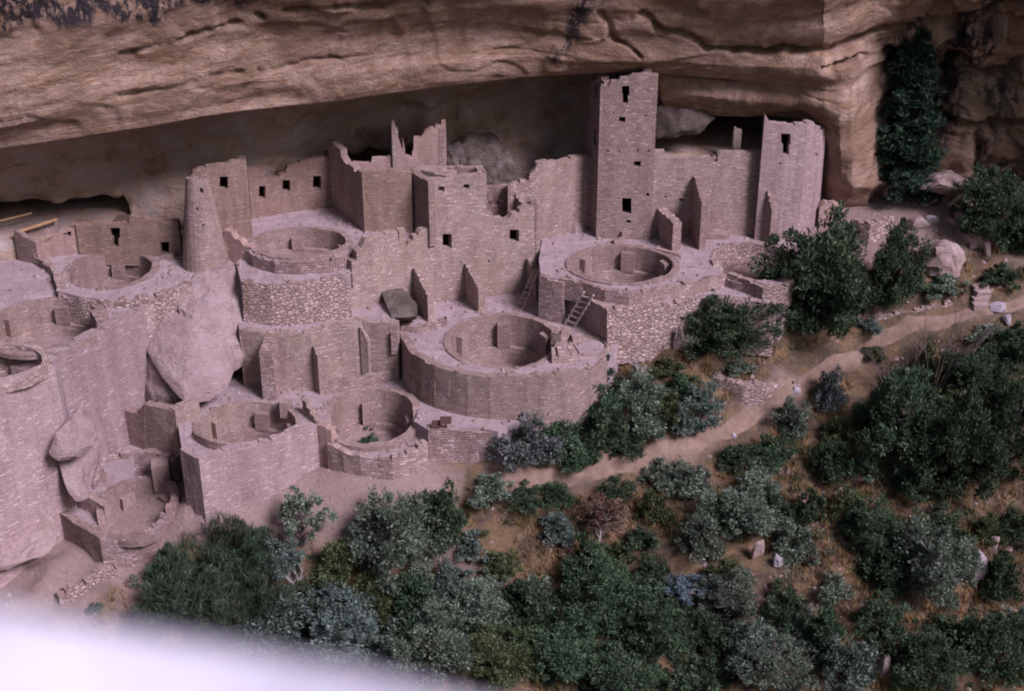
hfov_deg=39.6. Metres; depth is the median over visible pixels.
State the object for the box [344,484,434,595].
tree
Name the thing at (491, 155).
boulder
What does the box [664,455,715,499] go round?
shrub
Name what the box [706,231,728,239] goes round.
stone step
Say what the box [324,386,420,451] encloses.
kiva
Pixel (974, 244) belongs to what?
rock
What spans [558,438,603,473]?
shrub
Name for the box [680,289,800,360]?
tree
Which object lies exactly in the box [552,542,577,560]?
shrub
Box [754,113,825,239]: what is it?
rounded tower
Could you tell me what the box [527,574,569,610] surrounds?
shrub
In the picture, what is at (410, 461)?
retaining wall
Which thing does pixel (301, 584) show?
shrub
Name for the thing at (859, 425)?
shrub
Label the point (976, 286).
stone step
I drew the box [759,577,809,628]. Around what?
shrub
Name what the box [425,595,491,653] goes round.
shrub
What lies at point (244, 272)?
terrace ground
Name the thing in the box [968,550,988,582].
boulder
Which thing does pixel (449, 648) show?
tree
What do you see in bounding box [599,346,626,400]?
shrub
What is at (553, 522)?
shrub
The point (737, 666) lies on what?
shrub
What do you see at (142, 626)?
shrub
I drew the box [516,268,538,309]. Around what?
ladder
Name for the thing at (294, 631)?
shrub
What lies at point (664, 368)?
shrub
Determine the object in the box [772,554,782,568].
rock
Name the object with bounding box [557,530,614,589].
shrub
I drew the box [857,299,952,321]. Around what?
retaining wall
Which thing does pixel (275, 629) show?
shrub
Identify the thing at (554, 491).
shrub
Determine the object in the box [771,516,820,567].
shrub
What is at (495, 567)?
shrub
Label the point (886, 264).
tree
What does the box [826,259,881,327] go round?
tree
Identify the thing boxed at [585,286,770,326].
ledge ground
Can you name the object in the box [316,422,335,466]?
retaining wall
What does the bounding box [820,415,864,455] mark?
shrub
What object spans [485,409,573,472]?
shrub
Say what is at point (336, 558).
shrub
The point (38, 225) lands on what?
roof beam
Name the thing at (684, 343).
rock
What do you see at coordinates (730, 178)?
ruined house
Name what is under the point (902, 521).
shrub
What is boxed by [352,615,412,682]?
shrub
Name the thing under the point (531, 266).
buttress wall
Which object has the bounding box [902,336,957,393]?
shrub
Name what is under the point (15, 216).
roof beam
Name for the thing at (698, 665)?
shrub
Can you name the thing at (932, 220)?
rock
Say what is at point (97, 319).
buttress wall
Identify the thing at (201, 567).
shrub
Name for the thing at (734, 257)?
kiva
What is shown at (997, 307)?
rock
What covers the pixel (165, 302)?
retaining wall
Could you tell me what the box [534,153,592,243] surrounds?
masonry wall
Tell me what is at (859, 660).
shrub
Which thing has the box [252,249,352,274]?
retaining wall
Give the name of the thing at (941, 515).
shrub
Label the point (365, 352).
buttress wall
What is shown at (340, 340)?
retaining wall
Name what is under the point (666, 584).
shrub
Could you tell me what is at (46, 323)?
kiva
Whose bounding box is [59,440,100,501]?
boulder
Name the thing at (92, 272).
kiva
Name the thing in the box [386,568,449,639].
shrub
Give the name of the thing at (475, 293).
buttress wall
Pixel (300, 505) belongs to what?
shrub
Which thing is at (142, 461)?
retaining wall
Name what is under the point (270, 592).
shrub
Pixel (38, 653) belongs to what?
rim rock
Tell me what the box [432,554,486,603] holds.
shrub
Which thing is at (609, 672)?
tree
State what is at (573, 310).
ladder
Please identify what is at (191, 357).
boulder
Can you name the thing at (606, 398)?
shrub
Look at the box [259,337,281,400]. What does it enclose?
buttress wall
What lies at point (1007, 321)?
rock
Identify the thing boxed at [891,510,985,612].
tree
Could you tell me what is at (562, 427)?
shrub
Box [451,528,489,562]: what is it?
shrub
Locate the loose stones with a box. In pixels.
[0,196,1023,690]
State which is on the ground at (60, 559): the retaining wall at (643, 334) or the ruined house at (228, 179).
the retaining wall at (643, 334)
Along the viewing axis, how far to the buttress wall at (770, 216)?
69.98 m
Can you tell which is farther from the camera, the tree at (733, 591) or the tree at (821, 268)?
the tree at (821, 268)
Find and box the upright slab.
[165,503,173,522]
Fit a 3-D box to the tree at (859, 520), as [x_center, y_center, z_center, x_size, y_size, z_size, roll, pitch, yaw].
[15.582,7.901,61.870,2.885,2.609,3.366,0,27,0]
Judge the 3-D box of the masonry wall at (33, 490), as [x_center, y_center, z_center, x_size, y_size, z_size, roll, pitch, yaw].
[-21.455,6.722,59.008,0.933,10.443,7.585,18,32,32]
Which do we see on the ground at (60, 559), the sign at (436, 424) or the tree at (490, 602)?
the tree at (490, 602)
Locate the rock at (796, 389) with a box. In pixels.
[793,386,800,392]
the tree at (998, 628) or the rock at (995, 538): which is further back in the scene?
the rock at (995, 538)
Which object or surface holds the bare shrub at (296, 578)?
on the ground at (60, 559)
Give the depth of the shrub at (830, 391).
65.64 m
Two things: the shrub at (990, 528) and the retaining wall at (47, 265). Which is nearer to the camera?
the shrub at (990, 528)
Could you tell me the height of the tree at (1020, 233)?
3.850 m
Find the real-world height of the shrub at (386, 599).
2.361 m
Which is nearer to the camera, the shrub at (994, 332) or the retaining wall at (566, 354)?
the retaining wall at (566, 354)
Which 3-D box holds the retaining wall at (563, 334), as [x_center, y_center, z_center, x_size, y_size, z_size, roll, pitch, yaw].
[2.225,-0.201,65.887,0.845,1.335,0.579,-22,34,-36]
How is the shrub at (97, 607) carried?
on the ground at (60, 559)
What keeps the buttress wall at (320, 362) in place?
on the terrace ground at (498, 428)
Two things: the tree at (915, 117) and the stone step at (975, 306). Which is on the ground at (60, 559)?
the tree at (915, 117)
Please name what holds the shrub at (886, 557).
on the ground at (60, 559)
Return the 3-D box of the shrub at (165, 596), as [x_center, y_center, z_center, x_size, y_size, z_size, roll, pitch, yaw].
[-13.579,9.653,59.609,4.692,2.986,4.895,0,27,0]
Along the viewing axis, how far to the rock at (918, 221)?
70.46 m
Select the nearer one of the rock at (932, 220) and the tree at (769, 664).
the tree at (769, 664)
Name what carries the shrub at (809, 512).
on the ground at (60, 559)
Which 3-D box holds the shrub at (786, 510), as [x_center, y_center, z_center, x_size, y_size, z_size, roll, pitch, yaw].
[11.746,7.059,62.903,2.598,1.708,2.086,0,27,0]
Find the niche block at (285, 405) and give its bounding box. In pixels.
[279,399,292,417]
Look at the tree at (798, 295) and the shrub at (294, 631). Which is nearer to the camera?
the shrub at (294, 631)
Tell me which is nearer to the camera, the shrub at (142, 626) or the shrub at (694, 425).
the shrub at (142, 626)
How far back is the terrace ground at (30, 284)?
66.17 m
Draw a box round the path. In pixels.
[489,294,1023,489]
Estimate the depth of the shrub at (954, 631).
58.55 m
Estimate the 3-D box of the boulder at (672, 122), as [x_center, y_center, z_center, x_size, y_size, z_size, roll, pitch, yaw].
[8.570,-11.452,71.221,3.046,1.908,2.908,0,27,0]
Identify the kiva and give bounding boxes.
[0,297,108,370]
[0,342,50,392]
[62,254,159,290]
[96,474,179,551]
[193,400,300,449]
[250,226,352,260]
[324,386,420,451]
[443,312,563,368]
[566,244,679,285]
[568,336,610,356]
[711,241,799,291]
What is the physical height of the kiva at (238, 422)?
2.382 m
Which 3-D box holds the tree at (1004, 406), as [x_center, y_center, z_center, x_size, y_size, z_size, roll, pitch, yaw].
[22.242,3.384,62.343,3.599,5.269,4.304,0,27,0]
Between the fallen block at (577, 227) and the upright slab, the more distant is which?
the fallen block at (577, 227)
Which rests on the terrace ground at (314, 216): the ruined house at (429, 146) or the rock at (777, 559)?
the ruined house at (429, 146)
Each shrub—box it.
[84,602,104,614]
[120,603,179,633]
[128,539,242,624]
[128,548,179,588]
[171,587,271,645]
[177,508,279,592]
[185,558,244,616]
[207,565,304,626]
[220,525,271,570]
[228,612,293,654]
[252,588,308,648]
[256,534,307,580]
[277,483,337,546]
[278,634,346,666]
[284,562,303,594]
[295,575,344,624]
[311,536,364,592]
[340,571,403,631]
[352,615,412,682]
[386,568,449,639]
[395,495,452,560]
[421,478,471,547]
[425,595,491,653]
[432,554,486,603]
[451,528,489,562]
[467,471,515,508]
[480,549,524,582]
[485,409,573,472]
[499,575,564,646]
[505,478,549,517]
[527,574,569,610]
[532,419,588,463]
[536,479,577,512]
[537,510,577,548]
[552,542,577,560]
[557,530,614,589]
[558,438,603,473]
[573,488,629,540]
[577,401,647,452]
[580,383,624,419]
[595,474,636,501]
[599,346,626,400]
[604,429,647,464]
[607,540,637,563]
[612,363,670,413]
[619,524,659,556]
[625,355,650,379]
[627,396,681,443]
[631,574,696,623]
[633,487,678,526]
[633,551,670,587]
[636,391,693,425]
[636,456,674,490]
[649,644,738,690]
[651,356,689,380]
[663,372,702,410]
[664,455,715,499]
[664,573,711,605]
[674,510,729,565]
[674,606,732,656]
[675,380,725,436]
[685,491,736,532]
[701,556,741,584]
[713,443,754,480]
[719,356,758,377]
[720,616,783,673]
[741,456,781,491]
[748,431,799,472]
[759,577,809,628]
[760,484,800,526]
[770,395,813,438]
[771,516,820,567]
[783,601,816,645]
[784,599,853,653]
[793,486,830,530]
[805,435,853,485]
[813,363,849,412]
[813,633,883,690]
[817,569,855,603]
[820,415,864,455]
[829,482,869,519]
[841,447,883,483]
[851,402,910,440]
[851,587,913,656]
[854,542,913,596]
[855,316,884,334]
[859,327,936,383]
[862,346,887,360]
[870,364,932,400]
[874,456,943,503]
[889,505,940,554]
[899,274,938,294]
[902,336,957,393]
[921,301,1006,392]
[926,272,974,300]
[926,501,978,545]
[930,387,992,422]
[930,604,994,669]
[966,322,1008,344]
[972,511,1010,545]
[977,547,1023,604]
[978,363,1023,415]
[979,261,1021,290]
[996,603,1023,637]
[997,500,1023,545]
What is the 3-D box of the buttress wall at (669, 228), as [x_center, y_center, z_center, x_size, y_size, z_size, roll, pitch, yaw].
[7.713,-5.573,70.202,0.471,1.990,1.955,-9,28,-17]
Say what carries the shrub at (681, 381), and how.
on the ground at (60, 559)
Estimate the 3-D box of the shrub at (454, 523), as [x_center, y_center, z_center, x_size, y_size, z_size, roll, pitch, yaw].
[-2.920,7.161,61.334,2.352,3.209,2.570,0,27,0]
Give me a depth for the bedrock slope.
60.01 m
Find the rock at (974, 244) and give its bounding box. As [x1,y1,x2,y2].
[969,238,978,248]
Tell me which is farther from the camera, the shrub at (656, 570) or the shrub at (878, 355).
the shrub at (878, 355)
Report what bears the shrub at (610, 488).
on the ground at (60, 559)
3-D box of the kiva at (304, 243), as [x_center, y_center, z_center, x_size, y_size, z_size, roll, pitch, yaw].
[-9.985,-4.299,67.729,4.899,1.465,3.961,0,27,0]
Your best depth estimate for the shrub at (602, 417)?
63.53 m
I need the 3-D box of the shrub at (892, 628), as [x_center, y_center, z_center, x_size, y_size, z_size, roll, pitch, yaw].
[15.508,11.280,59.445,2.721,2.035,3.615,0,27,0]
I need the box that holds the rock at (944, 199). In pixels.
[940,194,949,204]
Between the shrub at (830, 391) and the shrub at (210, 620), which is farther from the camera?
the shrub at (830, 391)
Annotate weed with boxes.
[358,432,378,443]
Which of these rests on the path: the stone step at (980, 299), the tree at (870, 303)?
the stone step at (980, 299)
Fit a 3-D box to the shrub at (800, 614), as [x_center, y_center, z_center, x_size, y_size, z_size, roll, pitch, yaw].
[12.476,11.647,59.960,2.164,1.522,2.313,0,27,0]
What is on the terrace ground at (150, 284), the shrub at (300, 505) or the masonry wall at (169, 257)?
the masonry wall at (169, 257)
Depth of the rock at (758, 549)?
61.69 m
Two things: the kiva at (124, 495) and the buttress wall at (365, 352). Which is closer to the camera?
the kiva at (124, 495)
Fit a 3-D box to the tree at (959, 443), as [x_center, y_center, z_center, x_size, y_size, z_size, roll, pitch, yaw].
[19.114,4.027,62.201,4.703,5.820,4.307,0,27,0]
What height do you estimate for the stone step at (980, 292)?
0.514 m
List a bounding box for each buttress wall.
[90,309,103,327]
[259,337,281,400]
[312,339,328,394]
[360,326,370,374]
[413,267,433,321]
[464,262,485,311]
[527,257,538,300]
[656,208,681,250]
[690,175,707,249]
[763,190,777,241]
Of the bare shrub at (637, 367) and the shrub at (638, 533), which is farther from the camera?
the bare shrub at (637, 367)
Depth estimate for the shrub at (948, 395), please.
64.37 m
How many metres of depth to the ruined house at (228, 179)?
66.90 m
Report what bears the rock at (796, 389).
on the ground at (60, 559)
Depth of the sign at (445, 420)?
62.47 m
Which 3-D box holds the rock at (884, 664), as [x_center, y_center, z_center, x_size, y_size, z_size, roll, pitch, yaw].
[15.327,13.121,58.554,0.521,0.884,0.405,0,27,0]
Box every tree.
[289,580,397,665]
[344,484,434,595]
[386,588,476,689]
[437,567,513,632]
[457,615,559,690]
[511,603,600,687]
[548,548,663,637]
[573,633,665,690]
[611,579,695,661]
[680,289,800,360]
[690,563,759,629]
[697,466,784,540]
[721,624,822,690]
[747,199,870,338]
[761,254,816,314]
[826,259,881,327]
[835,492,902,555]
[851,364,959,463]
[870,216,933,310]
[875,28,948,203]
[888,617,974,690]
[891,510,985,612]
[895,377,1010,501]
[940,340,1013,393]
[950,161,1023,253]
[958,612,1023,690]
[978,361,1023,482]
[993,320,1023,370]
[1004,196,1023,255]
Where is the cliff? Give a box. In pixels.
[0,0,1023,261]
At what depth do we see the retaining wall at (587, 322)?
66.31 m
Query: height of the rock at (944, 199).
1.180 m
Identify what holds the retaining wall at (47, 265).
on the terrace ground at (30, 284)
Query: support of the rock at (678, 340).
on the ground at (60, 559)
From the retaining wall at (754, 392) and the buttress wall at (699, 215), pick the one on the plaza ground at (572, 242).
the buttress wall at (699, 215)
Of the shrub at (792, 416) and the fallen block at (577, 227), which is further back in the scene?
the fallen block at (577, 227)
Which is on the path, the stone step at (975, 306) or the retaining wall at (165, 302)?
the stone step at (975, 306)
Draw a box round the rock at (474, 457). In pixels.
[468,450,478,462]
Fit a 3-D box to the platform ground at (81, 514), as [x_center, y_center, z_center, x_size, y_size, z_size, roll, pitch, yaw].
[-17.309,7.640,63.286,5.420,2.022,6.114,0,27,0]
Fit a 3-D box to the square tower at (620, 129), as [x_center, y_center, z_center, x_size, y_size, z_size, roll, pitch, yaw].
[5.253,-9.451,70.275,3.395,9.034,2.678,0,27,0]
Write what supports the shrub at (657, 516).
on the ground at (60, 559)
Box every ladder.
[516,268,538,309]
[564,291,593,327]
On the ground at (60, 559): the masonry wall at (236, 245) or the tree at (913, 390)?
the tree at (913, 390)
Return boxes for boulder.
[49,407,98,460]
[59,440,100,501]
[145,355,180,404]
[147,312,235,401]
[178,260,243,370]
[446,132,521,184]
[655,105,715,138]
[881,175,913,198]
[916,239,966,277]
[918,170,969,193]
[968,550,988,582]
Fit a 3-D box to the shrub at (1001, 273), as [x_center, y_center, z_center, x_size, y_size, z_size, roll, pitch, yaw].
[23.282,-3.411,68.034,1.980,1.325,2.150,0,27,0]
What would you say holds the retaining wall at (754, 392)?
on the ground at (60, 559)
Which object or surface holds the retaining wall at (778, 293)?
on the plaza ground at (572, 242)
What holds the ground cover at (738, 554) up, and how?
on the ground at (60, 559)
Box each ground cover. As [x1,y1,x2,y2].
[250,266,1023,690]
[307,286,1023,690]
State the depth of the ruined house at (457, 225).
68.09 m
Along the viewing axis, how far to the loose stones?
65.45 m
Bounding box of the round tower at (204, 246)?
[182,174,228,272]
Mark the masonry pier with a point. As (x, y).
(160, 468)
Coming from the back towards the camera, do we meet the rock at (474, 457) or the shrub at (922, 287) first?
the shrub at (922, 287)
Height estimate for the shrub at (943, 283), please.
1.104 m
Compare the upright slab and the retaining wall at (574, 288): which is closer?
the upright slab
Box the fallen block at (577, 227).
[570,221,585,233]
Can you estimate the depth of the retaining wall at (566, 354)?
63.85 m
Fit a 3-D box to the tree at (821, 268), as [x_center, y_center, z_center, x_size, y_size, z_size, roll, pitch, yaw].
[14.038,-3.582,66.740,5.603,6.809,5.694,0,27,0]
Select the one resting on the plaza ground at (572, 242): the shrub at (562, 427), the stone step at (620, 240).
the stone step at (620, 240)
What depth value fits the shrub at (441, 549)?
60.81 m
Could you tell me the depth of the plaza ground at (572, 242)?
69.13 m
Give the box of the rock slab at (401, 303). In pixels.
[382,288,417,320]
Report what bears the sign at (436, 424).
on the retaining wall at (449, 443)
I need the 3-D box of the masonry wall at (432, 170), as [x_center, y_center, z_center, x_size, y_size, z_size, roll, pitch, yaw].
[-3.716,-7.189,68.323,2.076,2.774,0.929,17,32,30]
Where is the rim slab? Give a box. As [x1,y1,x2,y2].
[655,247,680,256]
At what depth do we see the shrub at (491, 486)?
62.12 m
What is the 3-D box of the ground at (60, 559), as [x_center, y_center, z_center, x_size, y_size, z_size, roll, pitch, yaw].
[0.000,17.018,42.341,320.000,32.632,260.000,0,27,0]
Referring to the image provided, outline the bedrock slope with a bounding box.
[0,515,59,570]
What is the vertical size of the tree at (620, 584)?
3.422 m
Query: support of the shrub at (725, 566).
on the ground at (60, 559)
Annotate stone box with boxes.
[571,333,582,343]
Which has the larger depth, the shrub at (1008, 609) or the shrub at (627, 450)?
the shrub at (627, 450)
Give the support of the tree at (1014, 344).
on the ground at (60, 559)
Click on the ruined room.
(151, 424)
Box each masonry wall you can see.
[0,362,76,588]
[48,306,148,489]
[138,285,192,340]
[160,253,181,261]
[223,227,257,263]
[411,164,456,189]
[507,163,538,233]
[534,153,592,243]
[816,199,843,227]
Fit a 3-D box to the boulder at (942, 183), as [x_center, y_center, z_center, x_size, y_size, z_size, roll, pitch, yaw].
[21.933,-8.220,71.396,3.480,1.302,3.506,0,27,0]
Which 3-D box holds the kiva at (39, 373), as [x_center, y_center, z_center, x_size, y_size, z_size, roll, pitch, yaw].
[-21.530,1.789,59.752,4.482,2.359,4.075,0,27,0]
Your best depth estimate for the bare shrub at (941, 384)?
65.11 m
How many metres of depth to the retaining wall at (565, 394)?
63.39 m
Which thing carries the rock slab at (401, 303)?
on the terrace ground at (377, 310)
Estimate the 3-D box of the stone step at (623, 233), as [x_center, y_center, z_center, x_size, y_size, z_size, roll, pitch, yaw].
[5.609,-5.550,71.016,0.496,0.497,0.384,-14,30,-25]
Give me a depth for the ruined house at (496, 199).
70.12 m
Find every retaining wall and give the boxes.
[32,254,65,298]
[55,564,117,604]
[59,510,107,563]
[60,279,192,326]
[76,491,113,527]
[92,448,181,488]
[100,510,168,566]
[180,422,319,524]
[239,317,400,390]
[242,274,351,325]
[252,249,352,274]
[302,398,324,423]
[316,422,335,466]
[324,369,391,393]
[327,437,428,479]
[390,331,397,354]
[399,322,606,438]
[401,315,446,332]
[428,425,491,462]
[539,273,565,322]
[551,326,570,348]
[551,344,579,363]
[560,272,726,304]
[572,295,609,338]
[605,294,776,363]
[710,373,800,405]
[727,272,801,308]
[853,215,895,245]
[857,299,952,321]
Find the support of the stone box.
on the kiva at (604, 352)
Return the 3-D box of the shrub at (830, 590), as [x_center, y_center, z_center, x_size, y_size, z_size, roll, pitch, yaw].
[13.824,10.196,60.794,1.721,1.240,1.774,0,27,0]
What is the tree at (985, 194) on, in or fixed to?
on the ground at (60, 559)
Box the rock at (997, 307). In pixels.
[989,301,1005,312]
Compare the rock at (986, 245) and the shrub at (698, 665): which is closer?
the shrub at (698, 665)
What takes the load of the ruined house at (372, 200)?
on the terrace ground at (314, 216)
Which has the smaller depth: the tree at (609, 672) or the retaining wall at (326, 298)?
the tree at (609, 672)
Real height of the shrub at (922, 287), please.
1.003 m
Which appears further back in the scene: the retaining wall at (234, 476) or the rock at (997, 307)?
the rock at (997, 307)
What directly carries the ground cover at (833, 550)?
on the ground at (60, 559)
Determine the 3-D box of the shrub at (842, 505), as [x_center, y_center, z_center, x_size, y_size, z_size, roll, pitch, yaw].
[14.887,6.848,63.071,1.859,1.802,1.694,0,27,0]
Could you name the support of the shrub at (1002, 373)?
on the ground at (60, 559)
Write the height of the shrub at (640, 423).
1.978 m
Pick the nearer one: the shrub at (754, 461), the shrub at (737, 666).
the shrub at (737, 666)
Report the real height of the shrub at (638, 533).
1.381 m
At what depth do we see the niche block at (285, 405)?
64.07 m
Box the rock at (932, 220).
[924,215,940,224]
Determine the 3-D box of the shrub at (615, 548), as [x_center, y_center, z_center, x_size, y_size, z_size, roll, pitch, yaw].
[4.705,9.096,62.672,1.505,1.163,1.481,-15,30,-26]
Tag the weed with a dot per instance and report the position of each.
(369, 438)
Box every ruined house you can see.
[13,218,79,262]
[75,214,182,265]
[189,153,252,238]
[247,154,331,218]
[327,139,413,232]
[347,164,539,309]
[352,118,446,169]
[487,183,540,259]
[651,126,760,237]
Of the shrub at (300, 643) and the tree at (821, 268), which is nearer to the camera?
the shrub at (300, 643)
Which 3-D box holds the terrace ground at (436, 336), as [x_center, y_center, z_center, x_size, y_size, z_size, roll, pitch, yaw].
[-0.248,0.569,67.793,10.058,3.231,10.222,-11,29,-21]
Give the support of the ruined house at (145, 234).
on the terrace ground at (150, 284)
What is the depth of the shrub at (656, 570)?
61.63 m
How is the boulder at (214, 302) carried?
on the terrace ground at (150, 284)
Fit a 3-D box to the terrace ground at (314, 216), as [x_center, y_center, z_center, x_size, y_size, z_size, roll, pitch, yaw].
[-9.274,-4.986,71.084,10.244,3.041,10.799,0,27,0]
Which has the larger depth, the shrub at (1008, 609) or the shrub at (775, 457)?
the shrub at (775, 457)
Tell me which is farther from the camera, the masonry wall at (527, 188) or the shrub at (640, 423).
the masonry wall at (527, 188)
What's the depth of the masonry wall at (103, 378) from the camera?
63.19 m
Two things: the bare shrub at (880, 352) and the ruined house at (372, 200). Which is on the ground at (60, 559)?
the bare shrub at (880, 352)
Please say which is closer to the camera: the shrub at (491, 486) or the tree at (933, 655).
the tree at (933, 655)
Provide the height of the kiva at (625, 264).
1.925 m
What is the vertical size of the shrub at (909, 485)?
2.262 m
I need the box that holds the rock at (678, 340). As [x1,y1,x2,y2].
[673,324,684,350]
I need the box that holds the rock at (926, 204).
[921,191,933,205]
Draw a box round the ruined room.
[124,397,199,471]
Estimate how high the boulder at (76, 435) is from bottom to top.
1.589 m
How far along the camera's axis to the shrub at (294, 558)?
60.39 m
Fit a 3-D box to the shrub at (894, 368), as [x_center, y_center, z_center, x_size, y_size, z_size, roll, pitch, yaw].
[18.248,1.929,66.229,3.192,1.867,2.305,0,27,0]
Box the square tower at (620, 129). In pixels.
[584,68,657,239]
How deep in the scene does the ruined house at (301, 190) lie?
70.54 m
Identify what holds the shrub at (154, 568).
on the ground at (60, 559)
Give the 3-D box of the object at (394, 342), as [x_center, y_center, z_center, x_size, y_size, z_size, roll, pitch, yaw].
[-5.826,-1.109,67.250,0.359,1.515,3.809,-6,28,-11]
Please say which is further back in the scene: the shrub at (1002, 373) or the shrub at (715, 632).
the shrub at (1002, 373)
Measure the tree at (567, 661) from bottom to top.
3.076 m
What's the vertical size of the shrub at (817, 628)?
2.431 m
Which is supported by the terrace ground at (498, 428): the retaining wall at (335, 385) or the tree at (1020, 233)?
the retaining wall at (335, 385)
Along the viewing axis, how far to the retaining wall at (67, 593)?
59.74 m
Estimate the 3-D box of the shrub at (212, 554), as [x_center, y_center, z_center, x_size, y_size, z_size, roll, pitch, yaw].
[-11.875,8.338,60.252,4.379,3.370,4.328,-9,28,-18]
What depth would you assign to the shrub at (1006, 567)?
60.17 m
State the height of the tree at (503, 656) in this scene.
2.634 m
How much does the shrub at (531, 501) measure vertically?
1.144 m
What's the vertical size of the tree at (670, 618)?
3.058 m
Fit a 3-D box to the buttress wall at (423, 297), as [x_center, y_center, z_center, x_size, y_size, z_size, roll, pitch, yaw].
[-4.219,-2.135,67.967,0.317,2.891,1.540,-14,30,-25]
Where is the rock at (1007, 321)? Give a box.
[1003,314,1010,325]
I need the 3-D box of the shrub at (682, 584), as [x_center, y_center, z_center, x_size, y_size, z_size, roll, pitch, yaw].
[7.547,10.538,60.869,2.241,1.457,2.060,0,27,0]
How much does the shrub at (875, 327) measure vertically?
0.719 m
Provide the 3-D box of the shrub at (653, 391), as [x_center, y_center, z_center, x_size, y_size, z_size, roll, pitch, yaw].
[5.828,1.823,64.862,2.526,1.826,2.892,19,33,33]
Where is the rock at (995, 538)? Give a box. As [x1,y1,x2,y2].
[990,536,999,551]
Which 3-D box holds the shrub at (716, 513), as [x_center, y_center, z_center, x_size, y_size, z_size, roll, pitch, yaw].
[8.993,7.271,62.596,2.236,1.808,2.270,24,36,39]
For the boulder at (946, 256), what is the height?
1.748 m
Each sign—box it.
[431,420,440,427]
[440,416,450,427]
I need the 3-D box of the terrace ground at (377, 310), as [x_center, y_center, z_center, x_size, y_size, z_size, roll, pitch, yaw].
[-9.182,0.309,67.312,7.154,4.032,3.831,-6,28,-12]
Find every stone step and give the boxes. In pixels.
[611,236,626,243]
[620,231,627,237]
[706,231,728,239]
[971,283,988,290]
[971,296,989,301]
[971,301,988,311]
[973,289,990,296]
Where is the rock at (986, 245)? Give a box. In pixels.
[982,241,990,256]
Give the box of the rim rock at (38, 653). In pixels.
[0,608,433,690]
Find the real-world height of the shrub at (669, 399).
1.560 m
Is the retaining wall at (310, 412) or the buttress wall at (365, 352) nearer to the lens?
the retaining wall at (310, 412)
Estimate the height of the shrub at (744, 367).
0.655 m
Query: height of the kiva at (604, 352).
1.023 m
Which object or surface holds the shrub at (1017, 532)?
on the ground at (60, 559)
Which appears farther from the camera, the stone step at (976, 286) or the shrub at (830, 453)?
the stone step at (976, 286)
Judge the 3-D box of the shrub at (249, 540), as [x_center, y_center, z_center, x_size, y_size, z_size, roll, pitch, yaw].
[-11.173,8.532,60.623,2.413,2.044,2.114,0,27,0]
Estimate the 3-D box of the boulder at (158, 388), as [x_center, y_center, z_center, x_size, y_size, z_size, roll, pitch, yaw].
[-15.982,1.036,65.553,2.054,3.102,3.545,0,27,0]
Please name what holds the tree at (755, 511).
on the ground at (60, 559)
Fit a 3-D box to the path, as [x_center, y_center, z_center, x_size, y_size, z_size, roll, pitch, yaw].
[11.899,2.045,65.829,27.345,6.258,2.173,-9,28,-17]
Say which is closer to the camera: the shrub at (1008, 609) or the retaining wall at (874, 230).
the shrub at (1008, 609)
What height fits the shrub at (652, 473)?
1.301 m
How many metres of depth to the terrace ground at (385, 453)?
62.43 m
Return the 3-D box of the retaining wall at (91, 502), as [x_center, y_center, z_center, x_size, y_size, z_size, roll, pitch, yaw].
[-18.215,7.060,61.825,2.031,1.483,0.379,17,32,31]
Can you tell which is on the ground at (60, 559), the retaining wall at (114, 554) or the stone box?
the retaining wall at (114, 554)
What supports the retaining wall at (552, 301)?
on the terrace ground at (436, 336)
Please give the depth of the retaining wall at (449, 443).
62.92 m
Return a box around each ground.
[0,175,1023,690]
[0,259,153,420]
[47,228,204,300]
[71,477,175,533]
[104,445,182,481]
[178,366,519,463]
[236,259,351,309]
[238,301,394,332]
[245,208,414,264]
[351,436,428,464]
[399,291,619,386]
[539,229,807,338]
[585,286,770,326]
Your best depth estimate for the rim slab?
69.24 m
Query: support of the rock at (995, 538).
on the ground at (60, 559)
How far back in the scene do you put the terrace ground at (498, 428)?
63.70 m
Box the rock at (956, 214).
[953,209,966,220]
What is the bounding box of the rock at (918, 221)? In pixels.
[906,215,929,228]
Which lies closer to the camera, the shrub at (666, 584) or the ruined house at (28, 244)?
the shrub at (666, 584)
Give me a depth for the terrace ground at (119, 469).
64.05 m
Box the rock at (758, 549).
[750,539,763,558]
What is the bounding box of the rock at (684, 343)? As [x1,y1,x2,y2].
[679,335,700,352]
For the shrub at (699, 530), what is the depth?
61.48 m
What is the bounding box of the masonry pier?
[151,456,171,491]
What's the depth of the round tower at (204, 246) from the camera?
66.27 m
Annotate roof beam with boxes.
[0,212,31,221]
[20,218,57,231]
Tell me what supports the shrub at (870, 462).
on the ground at (60, 559)
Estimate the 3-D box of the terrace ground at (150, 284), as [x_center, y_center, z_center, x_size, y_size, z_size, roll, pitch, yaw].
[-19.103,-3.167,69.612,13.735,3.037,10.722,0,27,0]
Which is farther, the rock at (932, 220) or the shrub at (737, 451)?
the rock at (932, 220)
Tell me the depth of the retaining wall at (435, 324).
66.75 m
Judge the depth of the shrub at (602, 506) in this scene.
62.25 m
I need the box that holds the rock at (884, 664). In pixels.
[878,655,890,674]
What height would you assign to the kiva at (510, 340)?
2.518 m
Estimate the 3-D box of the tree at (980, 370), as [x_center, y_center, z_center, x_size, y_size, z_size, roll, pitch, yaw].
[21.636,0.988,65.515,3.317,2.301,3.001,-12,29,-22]

